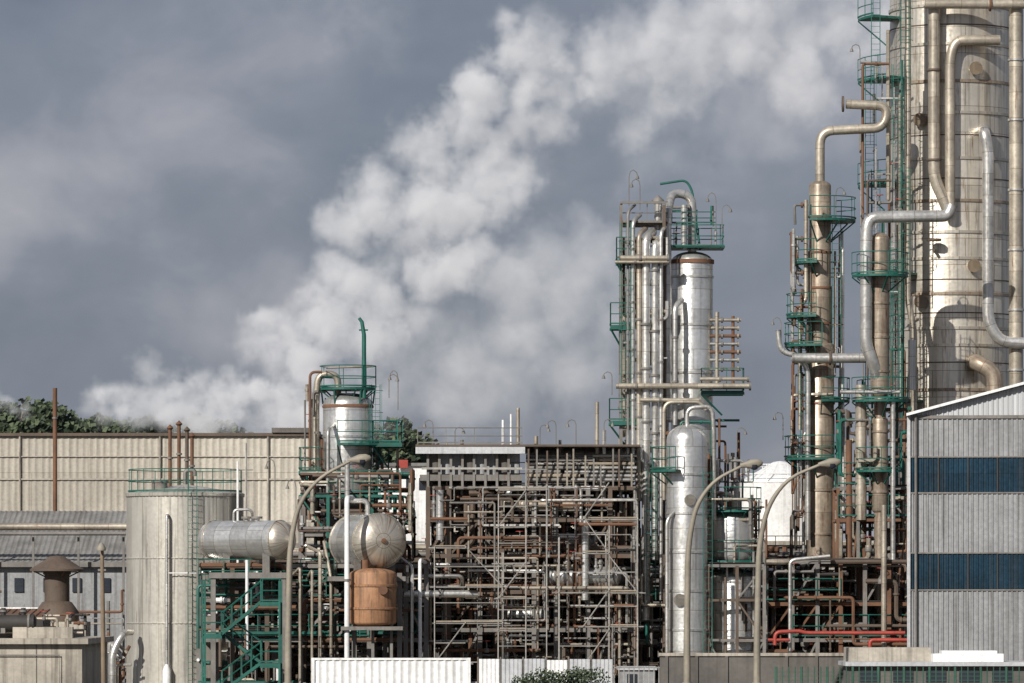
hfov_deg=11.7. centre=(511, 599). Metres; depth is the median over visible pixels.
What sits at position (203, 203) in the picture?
sky
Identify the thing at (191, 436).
flue pipe
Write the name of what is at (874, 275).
slender column
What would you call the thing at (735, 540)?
process drum
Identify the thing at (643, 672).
chain link gate
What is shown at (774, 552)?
pipe rack
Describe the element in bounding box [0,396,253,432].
distant tree line
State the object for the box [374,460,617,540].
white process building
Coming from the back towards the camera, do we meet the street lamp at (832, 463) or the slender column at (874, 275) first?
the slender column at (874, 275)
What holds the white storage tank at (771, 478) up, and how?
on the ground
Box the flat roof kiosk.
[838,647,1023,682]
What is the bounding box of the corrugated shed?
[906,382,1023,660]
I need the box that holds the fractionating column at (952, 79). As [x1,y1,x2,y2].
[850,0,1023,622]
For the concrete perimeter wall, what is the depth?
210.00 m
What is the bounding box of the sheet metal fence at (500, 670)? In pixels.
[477,657,612,682]
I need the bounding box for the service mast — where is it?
[239,443,252,677]
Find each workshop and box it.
[0,511,125,681]
[0,608,113,682]
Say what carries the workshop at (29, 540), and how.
on the ground
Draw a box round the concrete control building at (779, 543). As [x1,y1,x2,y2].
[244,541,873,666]
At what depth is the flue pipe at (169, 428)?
279.91 m
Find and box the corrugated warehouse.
[0,428,325,540]
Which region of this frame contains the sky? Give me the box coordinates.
[0,0,1023,540]
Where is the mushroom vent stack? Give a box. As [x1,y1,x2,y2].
[30,556,90,635]
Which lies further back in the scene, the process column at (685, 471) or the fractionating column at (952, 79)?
the fractionating column at (952, 79)
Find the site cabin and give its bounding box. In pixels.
[616,666,656,682]
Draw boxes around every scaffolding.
[429,527,509,663]
[492,462,547,658]
[552,482,645,666]
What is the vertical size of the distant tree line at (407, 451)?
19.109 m
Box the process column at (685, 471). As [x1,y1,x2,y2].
[650,405,715,652]
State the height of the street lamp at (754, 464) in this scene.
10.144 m
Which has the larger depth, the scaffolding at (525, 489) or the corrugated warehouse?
the corrugated warehouse
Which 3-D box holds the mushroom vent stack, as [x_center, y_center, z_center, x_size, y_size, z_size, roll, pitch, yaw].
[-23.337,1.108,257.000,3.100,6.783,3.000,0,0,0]
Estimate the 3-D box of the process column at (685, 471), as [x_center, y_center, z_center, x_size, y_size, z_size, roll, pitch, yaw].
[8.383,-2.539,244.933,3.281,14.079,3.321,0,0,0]
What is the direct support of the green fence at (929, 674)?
on the ground
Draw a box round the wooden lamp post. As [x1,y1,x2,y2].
[97,542,105,682]
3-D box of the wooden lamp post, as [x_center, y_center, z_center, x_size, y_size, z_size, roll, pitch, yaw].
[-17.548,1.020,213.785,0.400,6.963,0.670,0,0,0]
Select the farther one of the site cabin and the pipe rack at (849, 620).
the pipe rack at (849, 620)
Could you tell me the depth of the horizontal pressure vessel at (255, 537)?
243.93 m
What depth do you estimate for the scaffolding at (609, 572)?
242.78 m
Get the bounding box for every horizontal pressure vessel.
[198,508,295,682]
[327,460,405,657]
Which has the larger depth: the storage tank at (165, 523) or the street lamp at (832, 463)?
the storage tank at (165, 523)
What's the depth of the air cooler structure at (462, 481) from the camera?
246.89 m
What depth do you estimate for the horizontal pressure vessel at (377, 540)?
242.77 m
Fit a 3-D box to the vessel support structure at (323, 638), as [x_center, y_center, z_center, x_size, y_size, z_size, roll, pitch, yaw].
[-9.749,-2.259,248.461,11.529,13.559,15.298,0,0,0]
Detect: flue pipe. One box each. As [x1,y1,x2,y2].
[52,388,57,510]
[167,425,172,486]
[176,421,181,484]
[184,427,189,483]
[189,433,194,484]
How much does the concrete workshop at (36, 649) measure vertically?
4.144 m
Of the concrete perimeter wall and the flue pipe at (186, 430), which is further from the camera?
the flue pipe at (186, 430)
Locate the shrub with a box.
[511,666,610,682]
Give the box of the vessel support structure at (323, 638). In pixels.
[196,420,429,682]
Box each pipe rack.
[247,536,887,682]
[762,406,911,652]
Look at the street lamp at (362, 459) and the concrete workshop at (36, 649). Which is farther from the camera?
the concrete workshop at (36, 649)
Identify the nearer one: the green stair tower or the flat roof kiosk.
the flat roof kiosk
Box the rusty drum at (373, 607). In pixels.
[341,560,403,657]
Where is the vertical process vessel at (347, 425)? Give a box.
[301,317,399,562]
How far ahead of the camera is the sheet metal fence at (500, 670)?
195.00 m
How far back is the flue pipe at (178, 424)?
279.91 m
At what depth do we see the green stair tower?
238.08 m
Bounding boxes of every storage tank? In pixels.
[107,461,244,682]
[740,461,805,540]
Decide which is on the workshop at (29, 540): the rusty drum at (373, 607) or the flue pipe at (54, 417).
the flue pipe at (54, 417)
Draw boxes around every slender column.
[771,96,890,652]
[840,203,956,646]
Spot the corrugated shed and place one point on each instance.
(965, 523)
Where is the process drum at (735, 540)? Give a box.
[707,458,767,652]
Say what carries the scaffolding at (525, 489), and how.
on the ground
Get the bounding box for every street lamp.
[283,454,370,682]
[682,459,762,682]
[752,458,840,682]
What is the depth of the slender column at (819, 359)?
252.40 m
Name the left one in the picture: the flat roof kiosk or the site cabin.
the site cabin
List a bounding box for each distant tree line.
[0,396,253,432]
[373,416,438,493]
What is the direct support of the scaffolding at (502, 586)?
on the ground
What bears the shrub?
on the ground
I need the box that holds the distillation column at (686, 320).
[602,169,750,682]
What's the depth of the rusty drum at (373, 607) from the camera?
241.06 m
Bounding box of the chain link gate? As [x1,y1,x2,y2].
[614,667,659,682]
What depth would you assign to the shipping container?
189.99 m
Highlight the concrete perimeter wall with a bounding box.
[659,653,842,682]
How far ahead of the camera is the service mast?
249.96 m
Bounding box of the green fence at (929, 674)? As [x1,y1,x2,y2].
[775,667,1019,682]
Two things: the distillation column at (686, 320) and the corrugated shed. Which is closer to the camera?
the corrugated shed
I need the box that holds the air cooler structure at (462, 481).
[404,402,641,682]
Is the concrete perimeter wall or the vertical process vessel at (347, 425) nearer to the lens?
the concrete perimeter wall
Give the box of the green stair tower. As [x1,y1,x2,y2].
[201,578,281,682]
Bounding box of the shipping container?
[311,658,470,682]

